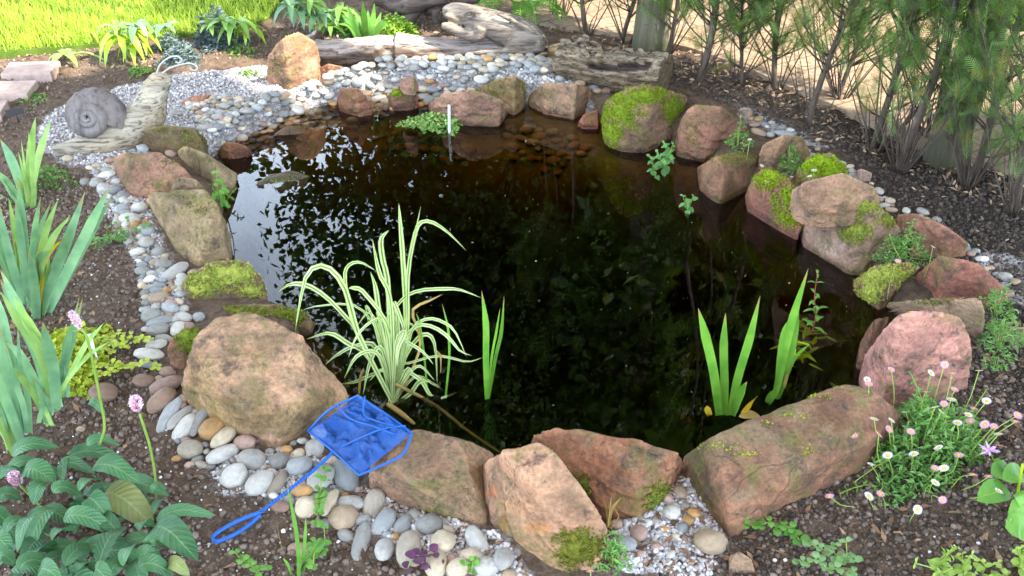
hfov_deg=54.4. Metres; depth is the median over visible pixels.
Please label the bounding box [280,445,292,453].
pebble
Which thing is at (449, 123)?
plant marker
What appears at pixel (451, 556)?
pebble
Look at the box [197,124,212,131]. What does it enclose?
pebble
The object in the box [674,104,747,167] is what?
sandstone rock
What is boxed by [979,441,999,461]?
ragged flower
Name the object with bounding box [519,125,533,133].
pebble
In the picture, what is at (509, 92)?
sandstone rock
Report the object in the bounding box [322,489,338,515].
pebble
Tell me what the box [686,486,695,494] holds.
pebble
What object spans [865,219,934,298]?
fleabane
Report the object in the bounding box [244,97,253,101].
pebble
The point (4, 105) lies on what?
stepping stone
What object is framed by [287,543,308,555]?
pebble
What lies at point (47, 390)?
bearded iris
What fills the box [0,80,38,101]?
stepping stone
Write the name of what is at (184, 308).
pebble
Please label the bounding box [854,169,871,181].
sandstone rock
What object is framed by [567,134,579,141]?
pebble
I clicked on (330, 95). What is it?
pebble
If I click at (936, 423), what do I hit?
fleabane
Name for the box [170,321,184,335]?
pebble
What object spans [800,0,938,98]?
yew
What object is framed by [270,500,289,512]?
pebble
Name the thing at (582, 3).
yew
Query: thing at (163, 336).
pebble
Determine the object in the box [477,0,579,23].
fern
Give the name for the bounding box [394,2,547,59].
driftwood
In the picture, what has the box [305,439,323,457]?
pebble
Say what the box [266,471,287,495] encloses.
pebble
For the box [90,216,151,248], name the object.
creeping weed
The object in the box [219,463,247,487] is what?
pebble
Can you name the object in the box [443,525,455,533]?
pebble
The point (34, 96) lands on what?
weed
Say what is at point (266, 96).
pebble
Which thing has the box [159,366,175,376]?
pebble
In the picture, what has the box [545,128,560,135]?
pebble
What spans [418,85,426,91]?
pebble
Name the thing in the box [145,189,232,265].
sandstone rock
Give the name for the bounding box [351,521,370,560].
pebble
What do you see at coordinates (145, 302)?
pebble
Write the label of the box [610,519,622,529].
pebble
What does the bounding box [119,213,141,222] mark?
pebble
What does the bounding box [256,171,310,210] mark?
sandstone rock
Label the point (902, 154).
yew
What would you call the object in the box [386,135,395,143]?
pebble
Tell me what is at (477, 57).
pebble
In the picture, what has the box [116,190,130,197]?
pebble
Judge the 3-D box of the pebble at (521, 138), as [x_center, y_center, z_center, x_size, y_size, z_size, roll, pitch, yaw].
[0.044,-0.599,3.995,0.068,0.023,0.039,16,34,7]
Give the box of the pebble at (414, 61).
[409,59,419,65]
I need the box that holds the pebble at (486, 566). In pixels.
[473,556,498,575]
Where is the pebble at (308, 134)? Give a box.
[305,130,310,139]
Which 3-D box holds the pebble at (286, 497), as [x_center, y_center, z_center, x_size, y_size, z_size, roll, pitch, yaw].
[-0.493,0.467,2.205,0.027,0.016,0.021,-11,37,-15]
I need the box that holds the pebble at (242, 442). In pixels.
[233,434,256,450]
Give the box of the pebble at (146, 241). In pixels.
[138,236,154,247]
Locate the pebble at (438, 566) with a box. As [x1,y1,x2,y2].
[425,550,447,575]
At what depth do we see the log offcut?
4.52 m
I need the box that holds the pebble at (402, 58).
[394,55,406,62]
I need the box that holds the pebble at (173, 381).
[149,375,182,393]
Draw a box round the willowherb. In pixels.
[770,269,835,369]
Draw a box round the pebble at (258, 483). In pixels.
[244,470,273,495]
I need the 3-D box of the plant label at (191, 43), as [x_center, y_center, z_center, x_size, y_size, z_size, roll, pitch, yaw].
[-1.464,-1.075,4.514,0.060,0.081,0.020,-3,33,-5]
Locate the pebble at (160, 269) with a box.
[156,267,166,272]
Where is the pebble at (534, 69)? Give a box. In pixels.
[529,65,540,73]
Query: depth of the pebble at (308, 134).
4.01 m
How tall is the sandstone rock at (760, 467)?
0.238 m
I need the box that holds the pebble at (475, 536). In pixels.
[465,525,489,549]
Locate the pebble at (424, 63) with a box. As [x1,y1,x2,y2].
[419,59,428,67]
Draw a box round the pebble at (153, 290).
[150,287,162,293]
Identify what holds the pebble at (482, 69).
on the garden soil
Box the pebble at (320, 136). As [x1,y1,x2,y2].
[313,131,326,141]
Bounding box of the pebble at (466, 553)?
[458,547,483,560]
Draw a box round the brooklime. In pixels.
[209,171,236,208]
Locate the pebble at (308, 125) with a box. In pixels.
[302,121,316,129]
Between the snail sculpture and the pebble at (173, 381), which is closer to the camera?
the pebble at (173, 381)
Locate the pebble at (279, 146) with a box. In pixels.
[274,144,284,148]
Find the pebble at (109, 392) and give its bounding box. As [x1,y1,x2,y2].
[88,383,118,402]
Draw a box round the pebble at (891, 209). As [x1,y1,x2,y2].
[885,207,897,212]
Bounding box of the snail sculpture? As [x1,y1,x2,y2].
[52,55,197,156]
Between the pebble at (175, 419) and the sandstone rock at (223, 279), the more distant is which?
the sandstone rock at (223, 279)
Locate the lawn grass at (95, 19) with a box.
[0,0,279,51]
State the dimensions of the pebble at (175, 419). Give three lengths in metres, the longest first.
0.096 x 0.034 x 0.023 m
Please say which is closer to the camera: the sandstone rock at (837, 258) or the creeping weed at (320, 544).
the creeping weed at (320, 544)
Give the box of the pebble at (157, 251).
[151,247,166,255]
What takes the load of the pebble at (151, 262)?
on the garden soil
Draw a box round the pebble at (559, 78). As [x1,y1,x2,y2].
[555,74,564,81]
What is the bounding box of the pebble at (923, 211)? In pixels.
[917,207,929,215]
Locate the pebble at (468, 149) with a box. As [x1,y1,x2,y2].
[460,144,476,154]
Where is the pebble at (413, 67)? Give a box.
[409,64,419,71]
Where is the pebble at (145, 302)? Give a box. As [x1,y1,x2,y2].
[141,299,150,306]
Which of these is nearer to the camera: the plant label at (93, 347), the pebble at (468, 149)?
the plant label at (93, 347)
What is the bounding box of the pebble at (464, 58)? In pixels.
[460,56,469,62]
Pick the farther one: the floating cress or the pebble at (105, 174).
the floating cress
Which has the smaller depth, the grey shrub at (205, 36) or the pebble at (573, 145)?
the pebble at (573, 145)
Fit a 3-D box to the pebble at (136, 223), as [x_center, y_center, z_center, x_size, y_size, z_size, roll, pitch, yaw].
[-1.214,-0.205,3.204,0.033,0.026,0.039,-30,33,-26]
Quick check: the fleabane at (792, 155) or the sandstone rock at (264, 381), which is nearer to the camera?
the sandstone rock at (264, 381)
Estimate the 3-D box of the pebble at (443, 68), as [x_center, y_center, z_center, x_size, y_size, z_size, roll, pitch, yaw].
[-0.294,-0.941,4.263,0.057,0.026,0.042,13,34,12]
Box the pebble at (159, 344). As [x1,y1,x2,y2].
[145,339,166,349]
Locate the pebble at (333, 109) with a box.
[328,106,337,111]
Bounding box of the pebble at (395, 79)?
[390,76,400,82]
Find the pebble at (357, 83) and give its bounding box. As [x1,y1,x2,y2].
[351,79,362,87]
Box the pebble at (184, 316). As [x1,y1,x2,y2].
[174,311,192,321]
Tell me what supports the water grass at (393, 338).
in the pond water
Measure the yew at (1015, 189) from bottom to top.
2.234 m
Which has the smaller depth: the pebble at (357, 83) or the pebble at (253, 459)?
the pebble at (253, 459)
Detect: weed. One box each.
[16,91,50,108]
[36,162,81,192]
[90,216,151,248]
[128,65,156,78]
[220,45,261,59]
[229,548,271,575]
[235,68,261,78]
[301,464,331,569]
[460,556,479,574]
[744,516,809,544]
[792,536,862,575]
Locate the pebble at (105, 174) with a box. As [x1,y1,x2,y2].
[98,170,115,178]
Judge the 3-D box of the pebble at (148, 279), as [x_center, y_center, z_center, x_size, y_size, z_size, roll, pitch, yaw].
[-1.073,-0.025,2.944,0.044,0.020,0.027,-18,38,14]
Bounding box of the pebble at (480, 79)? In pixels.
[474,75,488,83]
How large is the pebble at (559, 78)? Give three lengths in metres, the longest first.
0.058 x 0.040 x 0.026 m
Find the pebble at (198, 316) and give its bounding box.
[192,312,204,321]
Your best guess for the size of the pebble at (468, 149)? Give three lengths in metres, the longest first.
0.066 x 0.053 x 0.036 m
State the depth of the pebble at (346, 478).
2.24 m
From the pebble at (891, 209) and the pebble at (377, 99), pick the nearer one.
the pebble at (891, 209)
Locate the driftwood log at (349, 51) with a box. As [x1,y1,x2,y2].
[314,35,394,65]
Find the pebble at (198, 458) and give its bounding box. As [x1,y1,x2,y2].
[191,455,204,461]
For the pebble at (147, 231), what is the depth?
3.15 m
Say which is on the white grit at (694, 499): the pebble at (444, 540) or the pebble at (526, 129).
the pebble at (444, 540)
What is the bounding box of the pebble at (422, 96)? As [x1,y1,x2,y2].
[418,93,427,100]
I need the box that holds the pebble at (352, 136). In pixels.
[345,132,358,140]
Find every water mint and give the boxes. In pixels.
[646,140,675,179]
[679,194,697,217]
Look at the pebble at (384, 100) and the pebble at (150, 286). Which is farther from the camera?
the pebble at (384, 100)
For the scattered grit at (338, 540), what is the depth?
2.23 m
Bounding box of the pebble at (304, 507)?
[295,496,315,518]
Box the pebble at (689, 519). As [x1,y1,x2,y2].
[682,515,694,525]
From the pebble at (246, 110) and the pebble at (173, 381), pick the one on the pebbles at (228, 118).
the pebble at (246, 110)
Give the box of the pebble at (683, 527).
[676,522,688,533]
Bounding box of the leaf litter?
[0,11,1023,300]
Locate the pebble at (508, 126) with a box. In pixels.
[504,122,513,130]
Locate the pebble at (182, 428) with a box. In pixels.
[171,413,195,440]
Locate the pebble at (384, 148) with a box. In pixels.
[380,145,388,152]
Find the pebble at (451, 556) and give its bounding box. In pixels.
[447,553,456,562]
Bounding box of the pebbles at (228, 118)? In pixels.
[62,52,1020,566]
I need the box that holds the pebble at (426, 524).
[415,514,442,534]
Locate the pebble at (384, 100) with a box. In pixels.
[380,97,387,103]
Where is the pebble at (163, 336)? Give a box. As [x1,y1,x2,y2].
[155,334,171,342]
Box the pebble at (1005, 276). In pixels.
[997,272,1012,280]
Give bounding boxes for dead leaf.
[739,410,759,418]
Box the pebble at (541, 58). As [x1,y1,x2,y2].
[534,55,546,61]
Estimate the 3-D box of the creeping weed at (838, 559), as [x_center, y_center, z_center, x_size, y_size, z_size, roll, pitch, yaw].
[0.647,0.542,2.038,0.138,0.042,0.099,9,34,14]
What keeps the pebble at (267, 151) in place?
on the pond bed
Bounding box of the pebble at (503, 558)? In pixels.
[492,547,513,570]
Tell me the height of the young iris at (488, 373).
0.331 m
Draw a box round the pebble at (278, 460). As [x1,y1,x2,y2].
[269,452,289,469]
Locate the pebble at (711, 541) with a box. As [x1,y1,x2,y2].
[693,529,727,554]
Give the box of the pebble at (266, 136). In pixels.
[259,134,272,140]
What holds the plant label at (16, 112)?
on the garden soil
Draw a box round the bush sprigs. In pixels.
[913,544,1023,575]
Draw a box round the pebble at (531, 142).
[525,139,538,145]
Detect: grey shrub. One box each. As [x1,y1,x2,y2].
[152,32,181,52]
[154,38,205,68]
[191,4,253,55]
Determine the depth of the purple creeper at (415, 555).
2.01 m
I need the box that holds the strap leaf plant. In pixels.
[338,1,388,37]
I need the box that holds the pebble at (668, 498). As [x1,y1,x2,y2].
[663,493,672,502]
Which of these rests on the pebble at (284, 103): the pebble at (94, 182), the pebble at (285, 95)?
the pebble at (285, 95)
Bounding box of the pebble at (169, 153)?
[165,150,176,156]
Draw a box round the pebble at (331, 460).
[321,455,337,466]
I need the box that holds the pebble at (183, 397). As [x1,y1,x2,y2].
[178,394,185,401]
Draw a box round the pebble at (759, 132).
[751,127,765,136]
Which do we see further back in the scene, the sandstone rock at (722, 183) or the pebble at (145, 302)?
the sandstone rock at (722, 183)
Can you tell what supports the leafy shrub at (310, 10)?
on the garden soil
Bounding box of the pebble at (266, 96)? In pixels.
[261,92,271,101]
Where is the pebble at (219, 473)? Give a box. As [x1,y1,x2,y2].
[216,466,226,476]
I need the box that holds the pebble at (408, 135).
[402,130,414,141]
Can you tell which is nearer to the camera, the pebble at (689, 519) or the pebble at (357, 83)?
the pebble at (689, 519)
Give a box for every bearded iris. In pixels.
[0,117,50,208]
[0,182,111,319]
[0,270,106,456]
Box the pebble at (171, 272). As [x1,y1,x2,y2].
[160,262,188,282]
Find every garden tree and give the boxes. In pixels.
[632,0,672,51]
[922,0,1016,169]
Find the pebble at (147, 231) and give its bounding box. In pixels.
[140,225,155,235]
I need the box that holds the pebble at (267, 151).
[262,147,274,155]
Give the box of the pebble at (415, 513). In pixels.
[408,509,421,518]
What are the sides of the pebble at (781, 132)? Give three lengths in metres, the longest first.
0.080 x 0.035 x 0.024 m
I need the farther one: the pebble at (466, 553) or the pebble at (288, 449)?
the pebble at (288, 449)
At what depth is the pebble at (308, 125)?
4.06 m
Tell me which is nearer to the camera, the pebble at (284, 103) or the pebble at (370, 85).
the pebble at (284, 103)
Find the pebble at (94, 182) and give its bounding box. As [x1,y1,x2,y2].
[89,177,103,187]
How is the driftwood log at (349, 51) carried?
on the garden soil
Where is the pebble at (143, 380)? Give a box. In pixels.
[132,373,155,387]
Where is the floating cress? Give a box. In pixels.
[395,111,462,138]
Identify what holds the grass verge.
on the ground
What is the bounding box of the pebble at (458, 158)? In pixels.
[452,155,464,160]
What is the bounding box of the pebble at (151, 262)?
[149,259,155,266]
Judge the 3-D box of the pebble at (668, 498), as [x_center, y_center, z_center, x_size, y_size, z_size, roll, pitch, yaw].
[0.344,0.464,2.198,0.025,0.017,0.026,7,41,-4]
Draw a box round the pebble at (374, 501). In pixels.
[362,488,384,516]
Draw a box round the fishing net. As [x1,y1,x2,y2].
[211,395,412,543]
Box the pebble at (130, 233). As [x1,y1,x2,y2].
[117,230,131,237]
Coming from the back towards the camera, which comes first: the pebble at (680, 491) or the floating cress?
the floating cress
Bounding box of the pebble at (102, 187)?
[97,182,109,194]
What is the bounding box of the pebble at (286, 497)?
[283,494,294,501]
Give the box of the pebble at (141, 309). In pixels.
[139,306,150,312]
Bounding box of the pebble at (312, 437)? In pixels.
[310,425,326,438]
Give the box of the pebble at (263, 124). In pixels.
[258,121,267,126]
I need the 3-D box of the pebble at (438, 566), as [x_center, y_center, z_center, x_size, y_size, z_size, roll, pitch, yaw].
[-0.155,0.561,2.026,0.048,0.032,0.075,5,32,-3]
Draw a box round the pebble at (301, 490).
[291,484,312,497]
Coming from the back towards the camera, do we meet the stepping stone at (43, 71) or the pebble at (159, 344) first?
the stepping stone at (43, 71)
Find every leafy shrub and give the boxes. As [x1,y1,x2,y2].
[48,48,103,66]
[95,19,184,66]
[194,15,269,45]
[273,0,358,36]
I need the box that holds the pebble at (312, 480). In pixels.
[306,465,334,491]
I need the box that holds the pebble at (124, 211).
[120,210,131,214]
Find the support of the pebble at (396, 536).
on the garden soil
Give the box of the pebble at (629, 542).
[616,535,636,551]
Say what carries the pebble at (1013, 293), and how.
on the garden soil
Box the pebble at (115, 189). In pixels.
[105,184,122,194]
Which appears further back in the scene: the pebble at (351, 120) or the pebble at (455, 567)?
the pebble at (351, 120)
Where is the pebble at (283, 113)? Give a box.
[277,109,289,117]
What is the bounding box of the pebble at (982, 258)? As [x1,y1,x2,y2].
[975,256,988,261]
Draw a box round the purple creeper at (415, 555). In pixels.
[402,543,444,572]
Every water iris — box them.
[698,297,759,416]
[765,270,808,405]
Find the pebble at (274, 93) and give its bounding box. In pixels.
[268,91,280,96]
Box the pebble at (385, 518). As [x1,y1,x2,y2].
[371,507,395,534]
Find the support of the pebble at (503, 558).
on the white grit at (694, 499)
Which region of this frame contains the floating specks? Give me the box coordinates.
[277,128,846,448]
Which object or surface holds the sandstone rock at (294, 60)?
on the garden soil
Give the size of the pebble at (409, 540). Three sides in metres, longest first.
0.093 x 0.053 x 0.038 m
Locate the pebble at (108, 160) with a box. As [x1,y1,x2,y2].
[104,157,113,163]
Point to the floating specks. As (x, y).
(535, 261)
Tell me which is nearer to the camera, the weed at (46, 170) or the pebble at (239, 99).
the weed at (46, 170)
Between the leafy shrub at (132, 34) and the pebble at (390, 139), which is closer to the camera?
the pebble at (390, 139)
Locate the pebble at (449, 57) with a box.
[444,55,454,60]
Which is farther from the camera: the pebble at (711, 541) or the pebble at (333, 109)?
the pebble at (333, 109)
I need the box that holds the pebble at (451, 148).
[446,143,457,153]
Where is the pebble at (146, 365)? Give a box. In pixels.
[139,362,161,368]
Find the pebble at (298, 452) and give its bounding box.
[293,448,305,456]
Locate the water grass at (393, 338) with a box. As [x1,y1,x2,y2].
[280,207,500,453]
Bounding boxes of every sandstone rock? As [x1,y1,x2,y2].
[113,152,193,198]
[141,124,207,153]
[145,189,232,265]
[167,326,200,368]
[171,177,206,191]
[178,146,237,204]
[181,259,267,300]
[181,312,348,450]
[182,95,211,104]
[218,142,254,182]
[223,304,314,343]
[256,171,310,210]
[266,32,320,88]
[274,126,307,155]
[307,112,339,121]
[320,64,341,75]
[337,87,373,127]
[369,429,493,524]
[388,88,418,116]
[400,77,418,94]
[428,90,506,135]
[477,76,526,118]
[483,442,609,573]
[528,83,591,122]
[531,428,683,517]
[546,43,559,61]
[577,110,600,134]
[601,84,686,161]
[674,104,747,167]
[683,385,900,536]
[696,152,758,223]
[728,551,754,573]
[737,108,754,118]
[742,169,802,262]
[758,135,809,171]
[790,173,880,227]
[799,200,901,290]
[850,317,888,385]
[851,262,919,325]
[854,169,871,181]
[859,309,971,404]
[887,297,984,344]
[896,213,967,257]
[916,255,1006,306]
[996,326,1023,342]
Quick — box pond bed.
[231,100,868,460]
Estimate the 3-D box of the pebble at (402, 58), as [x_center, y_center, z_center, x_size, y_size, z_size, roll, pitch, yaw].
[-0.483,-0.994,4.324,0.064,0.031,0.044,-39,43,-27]
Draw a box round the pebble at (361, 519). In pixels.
[356,514,370,524]
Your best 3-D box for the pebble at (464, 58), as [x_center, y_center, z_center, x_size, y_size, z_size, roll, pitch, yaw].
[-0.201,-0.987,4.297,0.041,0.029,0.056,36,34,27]
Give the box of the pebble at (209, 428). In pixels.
[198,416,224,440]
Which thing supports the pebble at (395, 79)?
on the garden soil
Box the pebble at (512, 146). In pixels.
[506,142,520,149]
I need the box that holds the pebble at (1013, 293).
[1007,290,1014,297]
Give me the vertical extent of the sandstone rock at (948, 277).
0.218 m
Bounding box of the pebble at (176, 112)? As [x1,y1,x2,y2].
[169,110,183,115]
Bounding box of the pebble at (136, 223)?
[129,220,139,226]
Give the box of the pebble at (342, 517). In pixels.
[328,505,358,529]
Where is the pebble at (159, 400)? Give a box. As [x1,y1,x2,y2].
[147,387,176,413]
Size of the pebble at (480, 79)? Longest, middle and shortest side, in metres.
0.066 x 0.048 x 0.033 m
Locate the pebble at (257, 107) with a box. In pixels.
[251,103,263,111]
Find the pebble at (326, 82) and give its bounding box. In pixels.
[321,79,333,84]
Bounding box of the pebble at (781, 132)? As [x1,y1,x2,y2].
[775,130,794,135]
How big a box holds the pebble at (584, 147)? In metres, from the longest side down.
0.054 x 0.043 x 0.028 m
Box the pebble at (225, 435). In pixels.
[210,426,236,447]
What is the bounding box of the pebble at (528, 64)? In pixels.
[524,60,535,68]
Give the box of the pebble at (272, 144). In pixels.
[266,141,276,148]
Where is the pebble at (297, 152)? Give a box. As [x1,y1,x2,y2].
[286,149,300,156]
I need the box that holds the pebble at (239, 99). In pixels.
[233,96,243,102]
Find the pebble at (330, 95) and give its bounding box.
[324,91,335,99]
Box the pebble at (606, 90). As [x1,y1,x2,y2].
[601,87,611,93]
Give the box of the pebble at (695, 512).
[687,508,700,517]
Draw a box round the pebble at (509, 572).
[501,568,516,575]
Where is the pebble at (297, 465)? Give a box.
[286,456,311,475]
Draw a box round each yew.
[552,0,572,16]
[568,0,610,35]
[602,0,638,43]
[640,0,706,53]
[672,0,766,83]
[685,0,795,85]
[730,0,845,90]
[771,0,893,127]
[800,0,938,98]
[841,0,968,152]
[867,0,1023,174]
[886,0,1017,137]
[928,0,1023,189]
[964,0,1023,216]
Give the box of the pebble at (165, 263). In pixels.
[155,259,173,268]
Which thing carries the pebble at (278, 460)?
on the white grit at (694, 499)
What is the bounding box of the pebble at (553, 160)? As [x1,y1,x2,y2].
[545,156,560,164]
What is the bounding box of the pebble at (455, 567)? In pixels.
[446,557,467,575]
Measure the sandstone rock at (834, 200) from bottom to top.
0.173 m
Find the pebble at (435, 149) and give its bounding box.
[429,146,440,153]
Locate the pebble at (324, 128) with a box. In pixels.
[317,124,329,132]
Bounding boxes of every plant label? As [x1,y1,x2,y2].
[5,107,24,122]
[87,333,97,359]
[181,42,194,46]
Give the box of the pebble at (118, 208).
[113,204,129,213]
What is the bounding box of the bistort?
[0,310,215,575]
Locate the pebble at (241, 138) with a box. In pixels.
[236,134,247,142]
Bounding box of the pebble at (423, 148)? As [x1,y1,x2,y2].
[419,144,429,151]
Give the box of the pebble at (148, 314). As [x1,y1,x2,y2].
[141,308,161,322]
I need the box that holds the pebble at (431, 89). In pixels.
[426,86,438,92]
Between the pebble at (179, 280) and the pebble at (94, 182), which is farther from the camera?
the pebble at (94, 182)
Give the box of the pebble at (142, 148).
[137,144,148,151]
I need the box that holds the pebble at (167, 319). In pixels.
[146,315,172,326]
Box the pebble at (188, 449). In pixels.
[177,440,202,458]
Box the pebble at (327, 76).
[322,73,333,79]
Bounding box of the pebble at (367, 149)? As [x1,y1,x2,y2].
[359,145,373,154]
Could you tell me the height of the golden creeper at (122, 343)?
0.038 m
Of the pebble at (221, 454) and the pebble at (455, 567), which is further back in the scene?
the pebble at (221, 454)
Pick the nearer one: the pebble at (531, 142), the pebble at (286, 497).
the pebble at (286, 497)
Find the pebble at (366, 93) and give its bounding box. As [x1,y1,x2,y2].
[361,90,370,95]
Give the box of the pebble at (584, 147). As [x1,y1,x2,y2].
[578,144,590,151]
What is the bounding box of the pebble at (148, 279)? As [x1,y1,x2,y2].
[143,275,155,283]
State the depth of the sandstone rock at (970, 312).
2.63 m
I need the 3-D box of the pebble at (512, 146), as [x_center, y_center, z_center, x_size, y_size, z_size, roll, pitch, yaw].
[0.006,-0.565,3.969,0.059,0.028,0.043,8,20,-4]
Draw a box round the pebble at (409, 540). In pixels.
[396,530,421,568]
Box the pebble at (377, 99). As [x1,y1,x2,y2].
[371,96,380,102]
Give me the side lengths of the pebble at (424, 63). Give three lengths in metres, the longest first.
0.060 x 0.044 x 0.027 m
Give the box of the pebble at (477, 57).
[470,55,481,60]
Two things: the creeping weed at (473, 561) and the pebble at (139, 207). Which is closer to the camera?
the creeping weed at (473, 561)
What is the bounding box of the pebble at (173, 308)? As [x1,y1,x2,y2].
[161,302,178,313]
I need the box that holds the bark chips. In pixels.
[0,163,1023,575]
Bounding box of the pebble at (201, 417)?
[188,408,207,436]
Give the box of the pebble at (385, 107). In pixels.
[382,103,388,110]
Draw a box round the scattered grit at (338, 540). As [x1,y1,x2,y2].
[0,176,1020,575]
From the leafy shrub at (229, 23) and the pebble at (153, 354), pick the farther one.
the leafy shrub at (229, 23)
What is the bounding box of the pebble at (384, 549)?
[374,537,394,560]
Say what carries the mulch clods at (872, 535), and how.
on the garden soil
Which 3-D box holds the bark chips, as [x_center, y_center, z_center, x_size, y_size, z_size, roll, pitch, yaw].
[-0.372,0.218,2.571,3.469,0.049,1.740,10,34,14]
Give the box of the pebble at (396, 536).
[392,532,400,540]
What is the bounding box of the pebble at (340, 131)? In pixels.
[335,123,345,133]
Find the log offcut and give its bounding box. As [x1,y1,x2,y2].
[295,29,323,40]
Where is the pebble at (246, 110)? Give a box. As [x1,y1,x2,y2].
[239,107,254,114]
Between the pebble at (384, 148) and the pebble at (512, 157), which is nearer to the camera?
the pebble at (512, 157)
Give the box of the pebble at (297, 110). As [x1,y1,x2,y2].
[291,106,303,114]
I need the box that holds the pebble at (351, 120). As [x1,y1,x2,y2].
[346,117,357,123]
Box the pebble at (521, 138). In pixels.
[515,135,529,142]
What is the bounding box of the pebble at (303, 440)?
[297,437,308,444]
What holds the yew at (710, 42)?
on the garden soil
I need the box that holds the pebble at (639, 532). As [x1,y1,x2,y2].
[630,525,647,541]
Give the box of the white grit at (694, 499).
[38,63,727,575]
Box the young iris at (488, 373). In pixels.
[482,294,503,399]
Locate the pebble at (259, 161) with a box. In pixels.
[253,157,265,165]
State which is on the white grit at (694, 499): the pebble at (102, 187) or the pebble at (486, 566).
the pebble at (102, 187)
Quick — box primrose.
[977,459,1023,540]
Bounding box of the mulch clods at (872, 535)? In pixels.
[648,58,1023,575]
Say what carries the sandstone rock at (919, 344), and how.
on the garden soil
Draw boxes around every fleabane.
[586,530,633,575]
[724,114,755,159]
[760,142,814,198]
[824,361,1021,522]
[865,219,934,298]
[972,309,1023,372]
[979,283,1014,333]
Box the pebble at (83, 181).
[79,177,90,185]
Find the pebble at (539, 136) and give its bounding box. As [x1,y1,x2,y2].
[532,132,545,140]
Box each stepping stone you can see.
[0,61,60,82]
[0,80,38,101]
[0,100,9,119]
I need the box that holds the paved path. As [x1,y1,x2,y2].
[525,0,1023,174]
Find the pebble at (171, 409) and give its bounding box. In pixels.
[156,397,181,432]
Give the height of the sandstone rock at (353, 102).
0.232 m
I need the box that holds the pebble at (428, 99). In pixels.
[423,95,435,105]
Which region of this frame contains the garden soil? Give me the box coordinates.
[0,0,1023,575]
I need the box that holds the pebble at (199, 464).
[194,460,207,468]
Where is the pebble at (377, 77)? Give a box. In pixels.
[371,74,381,80]
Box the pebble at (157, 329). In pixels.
[146,323,169,335]
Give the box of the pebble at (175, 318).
[171,316,178,322]
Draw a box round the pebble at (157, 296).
[148,291,169,303]
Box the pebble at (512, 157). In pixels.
[506,154,518,160]
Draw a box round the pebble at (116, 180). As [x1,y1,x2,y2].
[110,178,121,183]
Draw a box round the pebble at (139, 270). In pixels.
[134,266,149,274]
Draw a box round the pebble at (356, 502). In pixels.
[337,495,363,509]
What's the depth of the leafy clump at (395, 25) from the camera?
4.74 m
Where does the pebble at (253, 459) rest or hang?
on the garden soil
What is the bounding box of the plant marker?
[448,105,450,143]
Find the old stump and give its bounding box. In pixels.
[373,0,479,24]
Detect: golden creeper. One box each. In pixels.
[47,320,116,399]
[89,329,160,376]
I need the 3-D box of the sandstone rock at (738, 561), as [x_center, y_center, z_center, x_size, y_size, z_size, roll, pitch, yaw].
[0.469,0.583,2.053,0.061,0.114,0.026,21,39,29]
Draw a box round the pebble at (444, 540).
[430,529,455,551]
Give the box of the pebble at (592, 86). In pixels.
[588,84,597,88]
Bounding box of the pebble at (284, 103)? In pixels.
[279,99,289,106]
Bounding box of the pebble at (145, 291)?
[140,289,150,295]
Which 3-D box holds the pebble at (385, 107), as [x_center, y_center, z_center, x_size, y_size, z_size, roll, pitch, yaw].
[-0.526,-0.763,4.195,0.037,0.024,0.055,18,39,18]
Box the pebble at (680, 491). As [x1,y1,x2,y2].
[672,485,687,499]
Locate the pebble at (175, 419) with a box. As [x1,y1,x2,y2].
[166,405,192,429]
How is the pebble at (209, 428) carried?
on the garden soil
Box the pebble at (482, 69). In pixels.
[478,66,488,72]
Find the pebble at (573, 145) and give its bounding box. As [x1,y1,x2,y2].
[567,141,579,148]
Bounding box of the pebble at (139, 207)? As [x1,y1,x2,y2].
[131,202,148,212]
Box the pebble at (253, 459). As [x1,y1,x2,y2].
[236,448,266,470]
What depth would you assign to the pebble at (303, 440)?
2.35 m
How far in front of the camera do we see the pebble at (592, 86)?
4.15 m
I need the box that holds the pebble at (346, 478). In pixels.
[333,459,358,491]
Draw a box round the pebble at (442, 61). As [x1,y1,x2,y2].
[438,58,447,64]
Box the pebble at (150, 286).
[143,283,165,289]
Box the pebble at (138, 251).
[129,247,145,256]
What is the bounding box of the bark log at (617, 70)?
[552,34,674,92]
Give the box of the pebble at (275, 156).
[270,153,281,159]
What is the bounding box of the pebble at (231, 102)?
[226,100,233,106]
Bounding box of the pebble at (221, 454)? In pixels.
[206,443,239,463]
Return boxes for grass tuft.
[276,486,317,575]
[604,498,620,530]
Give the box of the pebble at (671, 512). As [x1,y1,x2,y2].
[663,505,680,519]
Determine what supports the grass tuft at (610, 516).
on the garden soil
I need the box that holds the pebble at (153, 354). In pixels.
[133,348,164,360]
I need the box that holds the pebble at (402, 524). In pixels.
[393,514,412,533]
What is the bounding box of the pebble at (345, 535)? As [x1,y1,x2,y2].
[338,529,354,542]
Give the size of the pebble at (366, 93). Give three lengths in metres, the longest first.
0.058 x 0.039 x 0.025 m
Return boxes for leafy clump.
[327,9,360,39]
[380,12,419,34]
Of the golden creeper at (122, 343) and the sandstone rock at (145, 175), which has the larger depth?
the sandstone rock at (145, 175)
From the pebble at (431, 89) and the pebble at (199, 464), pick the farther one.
the pebble at (431, 89)
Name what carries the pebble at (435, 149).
on the pond bed
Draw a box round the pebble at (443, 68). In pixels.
[437,65,449,71]
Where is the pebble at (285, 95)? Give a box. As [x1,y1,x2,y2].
[278,91,289,99]
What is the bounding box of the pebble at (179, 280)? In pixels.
[175,275,185,286]
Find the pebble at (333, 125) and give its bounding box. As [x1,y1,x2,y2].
[328,121,339,128]
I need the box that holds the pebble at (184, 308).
[178,305,188,311]
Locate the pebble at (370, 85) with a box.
[366,81,374,88]
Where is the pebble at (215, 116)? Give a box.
[210,113,221,118]

